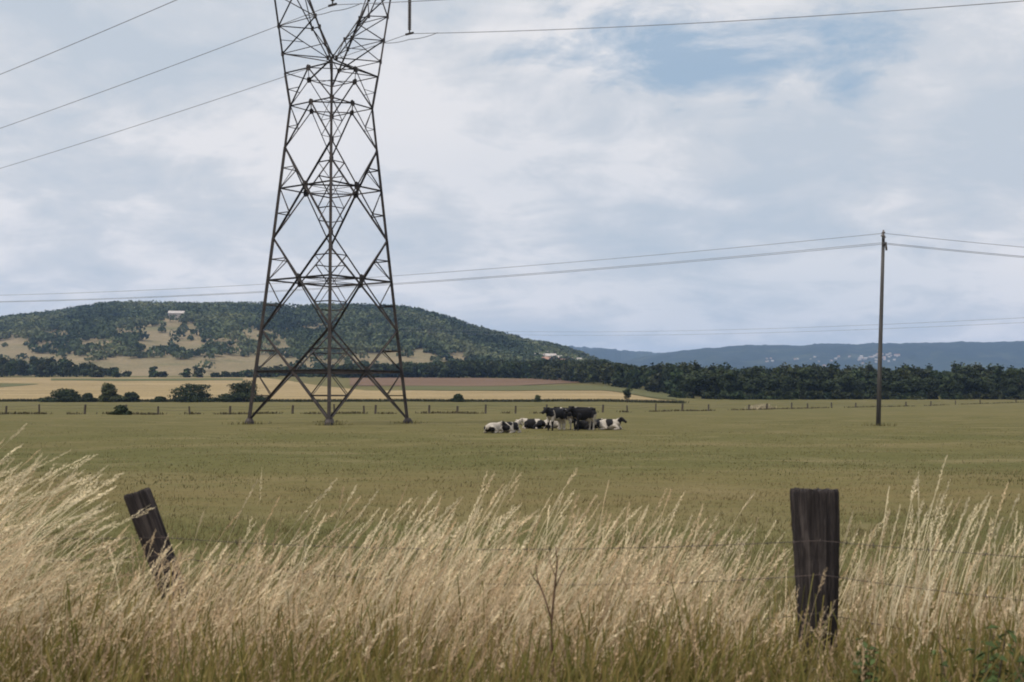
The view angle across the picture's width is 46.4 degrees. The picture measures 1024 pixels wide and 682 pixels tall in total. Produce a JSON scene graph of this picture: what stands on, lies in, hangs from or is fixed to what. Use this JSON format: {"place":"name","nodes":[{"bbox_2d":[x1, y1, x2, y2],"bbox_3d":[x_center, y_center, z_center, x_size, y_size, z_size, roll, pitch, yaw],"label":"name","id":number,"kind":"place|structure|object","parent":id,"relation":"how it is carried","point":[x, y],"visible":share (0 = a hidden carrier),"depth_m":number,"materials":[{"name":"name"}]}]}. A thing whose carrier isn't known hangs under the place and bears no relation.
{"place":"outdoors","nodes":[
{"label":"outdoors","id":0,"kind":"place"},
{"bbox_2d":[0,383,34,386],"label":"crop field","id":1,"kind":"structure","parent":0,"point":[10,384],"depth_m":574.45,"materials":[{"name":"plant"}]},
{"bbox_2d":[51,378,242,380],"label":"crop field","id":2,"kind":"structure","parent":0,"point":[144,379],"depth_m":662.82,"materials":[{"name":"plant"}]},
{"bbox_2d":[0,318,465,375],"bbox_3d":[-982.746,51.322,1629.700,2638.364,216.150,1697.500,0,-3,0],"label":"hill","id":3,"kind":"structure","parent":0,"point":[174,366],"depth_m":1088.56,"materials":[{"name":"beige plant"}]},
{"bbox_2d":[168,311,184,317],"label":"house","id":4,"kind":"structure","parent":3,"relation":"on","point":[178,313],"depth_m":1440.10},
{"bbox_2d":[0,300,614,375],"bbox_3d":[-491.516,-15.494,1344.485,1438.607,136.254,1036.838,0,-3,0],"label":"hillside wood","id":5,"kind":"object","parent":3,"relation":"on","point":[357,333],"visible":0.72,"depth_m":1298.71,"materials":[{"name":"green plant"}]},
{"bbox_2d":[544,353,556,356],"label":"house","id":6,"kind":"structure","parent":3,"relation":"on","point":[549,354],"depth_m":1278.76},
{"bbox_2d":[0,377,671,400],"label":"stubble field","id":7,"kind":"structure","parent":0,"point":[143,390],"depth_m":438.70,"materials":[{"name":"beige plant"}]},
{"bbox_2d":[350,378,579,385],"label":"ploughed field","id":8,"kind":"structure","parent":0,"point":[449,382],"depth_m":622.94,"materials":[{"name":"brown soil"}]},
{"bbox_2d":[0,376,1023,676],"bbox_3d":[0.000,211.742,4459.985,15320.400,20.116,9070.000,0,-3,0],"label":"ground","id":9,"kind":"structure","parent":0,"point":[724,420],"depth_m":32.29,"materials":[{"name":"green plant"}]},
{"bbox_2d":[38,388,85,401],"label":"bush","id":10,"kind":"object","parent":9,"relation":"on","point":[66,395],"visible":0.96,"depth_m":322.79,"materials":[{"name":"green plant"}]},
{"bbox_2d":[78,393,97,401],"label":"bush","id":11,"kind":"object","parent":9,"relation":"on","point":[87,397],"visible":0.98,"depth_m":324.60,"materials":[{"name":"green plant"}]},
{"bbox_2d":[97,382,122,401],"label":"bush","id":12,"kind":"object","parent":9,"relation":"on","point":[109,392],"visible":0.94,"depth_m":324.33,"materials":[{"name":"green plant"}]},
{"bbox_2d":[107,405,131,414],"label":"bush","id":13,"kind":"object","parent":9,"relation":"on","point":[121,410],"visible":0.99,"depth_m":151.26,"materials":[{"name":"green plant"}]},
{"bbox_2d":[118,391,140,401],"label":"bush","id":14,"kind":"object","parent":9,"relation":"on","point":[132,396],"visible":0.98,"depth_m":324.33,"materials":[{"name":"green plant"}]},
{"bbox_2d":[149,396,167,401],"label":"bush","id":15,"kind":"object","parent":9,"relation":"on","point":[159,399],"visible":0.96,"depth_m":324.47,"materials":[{"name":"green plant"}]},
{"bbox_2d":[124,487,197,642],"bbox_3d":[-1.900,1.620,6.928,0.160,1.611,0.134,-21,-3,-1],"label":"fence post","id":16,"kind":"object","parent":9,"relation":"on","point":[148,524],"visible":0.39,"depth_m":6.90,"materials":[{"name":"brown wood"}]},
{"bbox_2d":[3,535,1021,557],"bbox_3d":[0.561,1.048,5.966,12.739,0.201,0.028,-1,-3,19],"label":"barbed wire","id":17,"kind":"object","parent":16,"relation":"attached to","point":[873,545],"visible":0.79,"depth_m":6.00,"materials":[{"name":"grey metal"}]},
{"bbox_2d":[1,554,1023,600],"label":"barbed wire","id":18,"kind":"object","parent":16,"relation":"attached to","point":[692,582],"visible":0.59,"depth_m":5.87,"materials":[{"name":"grey metal"}]},
{"bbox_2d":[0,356,337,377],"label":"wood","id":19,"kind":"object","parent":9,"relation":"on","point":[46,367],"visible":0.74,"depth_m":753.06,"materials":[{"name":"green plant"}]},
{"bbox_2d":[165,383,218,401],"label":"bush","id":20,"kind":"object","parent":9,"relation":"on","point":[193,395],"visible":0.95,"depth_m":322.06,"materials":[{"name":"green plant"}]},
{"bbox_2d":[214,379,271,401],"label":"bush","id":21,"kind":"object","parent":9,"relation":"on","point":[242,392],"visible":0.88,"depth_m":323.51,"materials":[{"name":"green plant"}]},
{"bbox_2d":[245,0,411,424],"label":"lattice tower","id":22,"kind":"structure","parent":9,"relation":"on","point":[328,371],"depth_m":94.88,"materials":[{"name":"metal"}]},
{"bbox_2d":[306,0,360,15],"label":"insulator string","id":23,"kind":"object","parent":22,"relation":"hanging from","point":[332,4],"visible":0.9,"depth_m":96.41,"materials":[{"name":"ceramic"}]},
{"bbox_2d":[2,0,435,127],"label":"power cable","id":24,"kind":"object","parent":23,"relation":"hanging from","point":[221,47],"visible":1,"depth_m":104.21,"materials":[{"name":"grey metal"}]},
{"bbox_2d":[393,0,437,42],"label":"insulator string","id":25,"kind":"object","parent":22,"relation":"hanging from","point":[409,18],"visible":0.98,"depth_m":104.00,"materials":[{"name":"ceramic"}]},
{"bbox_2d":[0,0,1023,168],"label":"power cable","id":26,"kind":"object","parent":25,"relation":"hanging from","point":[565,29],"visible":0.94,"depth_m":92.15,"materials":[{"name":"grey metal"}]},
{"bbox_2d":[0,398,688,402],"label":"hedge line","id":27,"kind":"object","parent":9,"relation":"on","point":[431,400],"visible":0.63,"depth_m":329.72,"materials":[{"name":"green plant"}]},
{"bbox_2d":[450,393,464,401],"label":"bush","id":28,"kind":"object","parent":9,"relation":"on","point":[458,397],"visible":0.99,"depth_m":324.50,"materials":[{"name":"green plant"}]},
{"bbox_2d":[484,421,507,432],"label":"cow","id":29,"kind":"object","parent":9,"relation":"on","point":[493,427],"visible":1,"depth_m":67.98},
{"bbox_2d":[498,419,522,432],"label":"cow","id":30,"kind":"object","parent":9,"relation":"on","point":[511,427],"visible":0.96,"depth_m":68.94},
{"bbox_2d":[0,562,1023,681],"bbox_3d":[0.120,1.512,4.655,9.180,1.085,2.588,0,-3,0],"label":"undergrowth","id":31,"kind":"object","parent":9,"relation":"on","point":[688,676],"visible":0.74,"depth_m":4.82,"materials":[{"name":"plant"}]},
{"bbox_2d":[0,584,1023,681],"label":"dry stalks","id":32,"kind":"object","parent":9,"relation":"on","point":[425,646],"visible":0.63,"depth_m":4.70,"materials":[{"name":"plant"}]},
{"bbox_2d":[335,359,688,392],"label":"wood","id":33,"kind":"object","parent":9,"relation":"on","point":[605,371],"visible":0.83,"depth_m":673.22,"materials":[{"name":"green plant"}]},
{"bbox_2d":[0,416,1023,490],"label":"tussocks","id":34,"kind":"object","parent":9,"relation":"on","point":[507,454],"visible":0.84,"depth_m":35.52,"materials":[{"name":"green plant"}]},
{"bbox_2d":[1,419,1022,602],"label":"dry tufts","id":35,"kind":"object","parent":9,"relation":"on","point":[486,523],"visible":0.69,"depth_m":20.88,"materials":[{"name":"beige plant"}]},
{"bbox_2d":[519,418,545,428],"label":"cow","id":36,"kind":"object","parent":9,"relation":"on","point":[534,423],"visible":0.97,"depth_m":76.99},
{"bbox_2d":[533,395,540,401],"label":"bush","id":37,"kind":"object","parent":9,"relation":"on","point":[537,398],"visible":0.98,"depth_m":325.02,"materials":[{"name":"green plant"}]},
{"bbox_2d":[530,546,566,681],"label":"dry weed","id":38,"kind":"object","parent":9,"relation":"on","point":[552,611],"visible":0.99,"depth_m":4.70,"materials":[{"name":"beige plant"}]},
{"bbox_2d":[543,420,557,428],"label":"cow","id":39,"kind":"object","parent":9,"relation":"on","point":[555,424],"visible":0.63,"depth_m":77.22},
{"bbox_2d":[542,407,567,430],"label":"cow","id":40,"kind":"object","parent":9,"relation":"on","point":[556,414],"visible":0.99,"depth_m":73.70},
{"bbox_2d":[554,407,576,429],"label":"cow","id":41,"kind":"object","parent":9,"relation":"on","point":[569,417],"visible":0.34,"depth_m":74.85},
{"bbox_2d":[565,406,596,430],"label":"cow","id":42,"kind":"object","parent":9,"relation":"on","point":[588,414],"visible":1,"depth_m":73.38},
{"bbox_2d":[569,420,596,429],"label":"cow","id":43,"kind":"object","parent":9,"relation":"on","point":[583,424],"visible":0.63,"depth_m":75.04},
{"bbox_2d":[597,417,626,429],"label":"cow","id":44,"kind":"object","parent":9,"relation":"on","point":[608,424],"visible":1,"depth_m":74.15},
{"bbox_2d":[622,388,632,402],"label":"tree","id":45,"kind":"object","parent":9,"relation":"on","point":[627,393],"visible":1,"depth_m":321.17,"materials":[{"name":"green plant"}]},
{"bbox_2d":[673,369,707,394],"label":"broadleaf tree","id":46,"kind":"object","parent":9,"relation":"on","point":[693,382],"visible":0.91,"depth_m":410.41,"materials":[{"name":"green plant"}]},
{"bbox_2d":[701,372,721,393],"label":"broadleaf tree","id":47,"kind":"object","parent":9,"relation":"on","point":[712,385],"visible":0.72,"depth_m":416.86,"materials":[{"name":"green plant"}]},
{"bbox_2d":[717,369,739,398],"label":"broadleaf tree","id":48,"kind":"object","parent":9,"relation":"on","point":[728,382],"visible":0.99,"depth_m":408.77,"materials":[{"name":"green plant"}]},
{"bbox_2d":[737,366,764,394],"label":"broadleaf tree","id":49,"kind":"object","parent":9,"relation":"on","point":[751,382],"visible":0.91,"depth_m":410.91,"materials":[{"name":"green plant"}]},
{"bbox_2d":[745,404,776,409],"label":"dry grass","id":50,"kind":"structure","parent":9,"relation":"on","point":[756,406],"depth_m":231.00,"materials":[{"name":"beige plant"}]},
{"bbox_2d":[760,371,779,391],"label":"broadleaf tree","id":51,"kind":"object","parent":9,"relation":"on","point":[770,382],"visible":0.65,"depth_m":424.17,"materials":[{"name":"green plant"}]},
{"bbox_2d":[780,376,797,396],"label":"broadleaf tree","id":52,"kind":"object","parent":9,"relation":"on","point":[787,382],"visible":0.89,"depth_m":422.31,"materials":[{"name":"green plant"}]},
{"bbox_2d":[792,366,816,392],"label":"broadleaf tree","id":53,"kind":"object","parent":9,"relation":"on","point":[803,375],"visible":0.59,"depth_m":417.34,"materials":[{"name":"green plant"}]},
{"bbox_2d":[790,487,839,677],"bbox_3d":[1.486,1.523,5.763,0.233,1.632,0.177,-1,-3,0],"label":"fence post","id":54,"kind":"object","parent":9,"relation":"on","point":[815,514],"visible":0.75,"depth_m":5.72,"materials":[{"name":"brown wood"}]},
{"bbox_2d":[31,584,971,640],"bbox_3d":[0.562,1.402,5.948,12.738,0.228,0.028,-1,-3,19],"label":"barbed wire","id":55,"kind":"object","parent":54,"relation":"attached to","point":[576,628],"visible":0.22,"depth_m":5.79,"materials":[{"name":"grey metal"}]},
{"bbox_2d":[804,369,842,392],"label":"broadleaf tree","id":56,"kind":"object","parent":9,"relation":"on","point":[823,383],"visible":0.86,"depth_m":414.44,"materials":[{"name":"green plant"}]},
{"bbox_2d":[649,360,1023,399],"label":"wood","id":57,"kind":"object","parent":9,"relation":"on","point":[868,372],"visible":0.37,"depth_m":431.87,"materials":[{"name":"green plant"}]},
{"bbox_2d":[834,372,856,392],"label":"broadleaf tree","id":58,"kind":"object","parent":9,"relation":"on","point":[846,382],"visible":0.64,"depth_m":420.36,"materials":[{"name":"green plant"}]},
{"bbox_2d":[852,380,868,394],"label":"broadleaf tree","id":59,"kind":"object","parent":9,"relation":"on","point":[859,386],"visible":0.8,"depth_m":419.97,"materials":[{"name":"green plant"}]},
{"bbox_2d":[852,638,885,681],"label":"leafy weed","id":60,"kind":"object","parent":9,"relation":"on","point":[872,661],"visible":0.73,"depth_m":4.43,"materials":[{"name":"green plant"}]},
{"bbox_2d":[869,378,885,392],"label":"broadleaf tree","id":61,"kind":"object","parent":9,"relation":"on","point":[873,386],"visible":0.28,"depth_m":422.60,"materials":[{"name":"green plant"}]},
{"bbox_2d":[876,230,886,425],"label":"utility pole","id":62,"kind":"object","parent":9,"relation":"on","point":[879,369],"visible":0.97,"depth_m":86.02,"materials":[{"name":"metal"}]},
{"bbox_2d":[0,242,1023,301],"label":"overhead wire","id":63,"kind":"object","parent":62,"relation":"attached to","point":[547,272],"visible":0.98,"depth_m":97.80,"materials":[{"name":"grey metal"}]},
{"bbox_2d":[20,233,1018,294],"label":"overhead wire","id":64,"kind":"object","parent":62,"relation":"attached to","point":[565,262],"visible":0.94,"depth_m":97.42,"materials":[{"name":"grey metal"}]},
{"bbox_2d":[23,244,1023,301],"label":"overhead wire","id":65,"kind":"object","parent":62,"relation":"attached to","point":[558,272],"visible":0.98,"depth_m":98.11,"materials":[{"name":"grey metal"}]},
{"bbox_2d":[874,371,912,394],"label":"broadleaf tree","id":66,"kind":"object","parent":9,"relation":"on","point":[891,384],"visible":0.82,"depth_m":414.31,"materials":[{"name":"green plant"}]},
{"bbox_2d":[899,376,921,393],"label":"broadleaf tree","id":67,"kind":"object","parent":9,"relation":"on","point":[912,383],"visible":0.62,"depth_m":413.34,"materials":[{"name":"green plant"}]},
{"bbox_2d":[939,372,967,395],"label":"broadleaf tree","id":68,"kind":"object","parent":9,"relation":"on","point":[950,386],"visible":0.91,"depth_m":414.23,"materials":[{"name":"green plant"}]},
{"bbox_2d":[956,367,989,394],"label":"broadleaf tree","id":69,"kind":"object","parent":9,"relation":"on","point":[974,383],"visible":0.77,"depth_m":418.48,"materials":[{"name":"green plant"}]},
{"bbox_2d":[932,624,1023,681],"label":"leafy weed","id":70,"kind":"object","parent":9,"relation":"on","point":[993,677],"visible":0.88,"depth_m":4.41,"materials":[{"name":"green plant"}]},
{"bbox_2d":[980,376,996,393],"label":"broadleaf tree","id":71,"kind":"object","parent":9,"relation":"on","point":[991,384],"visible":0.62,"depth_m":422.81,"materials":[{"name":"green plant"}]},
{"bbox_2d":[0,423,1023,681],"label":"tall grass","id":72,"kind":"structure","parent":0,"point":[640,579],"depth_m":5.93,"materials":[{"name":"plant"}]},
{"bbox_2d":[0,398,1023,414],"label":"fence","id":73,"kind":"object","parent":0,"point":[358,412],"depth_m":164.16,"materials":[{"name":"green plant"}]},
{"bbox_2d":[0,0,1023,352],"label":"sky","id":74,"kind":"structure","parent":0,"point":[513,148],"materials":[{"name":"white"}]},
{"bbox_2d":[401,385,675,398],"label":"crop field","id":75,"kind":"structure","parent":0,"point":[643,392],"depth_m":494.28,"materials":[{"name":"plant"}]},
{"bbox_2d":[229,420,896,425],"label":"rough grass","id":76,"kind":"structure","parent":0,"point":[322,421],"depth_m":89.68,"materials":[{"name":"green plant"}]},
{"bbox_2d":[568,346,660,361],"bbox_3d":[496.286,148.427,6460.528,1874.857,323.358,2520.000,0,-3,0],"label":"hills","id":77,"kind":"structure","parent":0,"point":[613,355],"depth_m":6718.73,"materials":[{"name":"blue"}]},
{"bbox_2d":[414,318,1010,331],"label":"power cable","id":78,"kind":"object","parent":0,"point":[740,329],"visible":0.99,"depth_m":582.79,"materials":[{"name":"grey metal"}]},
{"bbox_2d":[414,322,1023,334],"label":"power cable","id":79,"kind":"object","parent":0,"point":[777,332],"visible":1,"depth_m":560.82,"materials":[{"name":"grey metal"}]},
{"bbox_2d":[616,341,1023,372],"bbox_3d":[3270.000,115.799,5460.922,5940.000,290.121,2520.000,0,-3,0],"label":"hills","id":80,"kind":"structure","parent":0,"point":[940,356],"depth_m":5437.09,"materials":[{"name":"blue plant"}]},
{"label":"insulator string","id":81,"kind":"object","parent":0,"visible":0},
{"bbox_2d":[0,0,175,74],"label":"power cable","id":82,"kind":"object","parent":81,"relation":"hanging from","point":[88,37],"visible":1,"depth_m":100.13,"materials":[{"name":"grey metal"}]}
]}

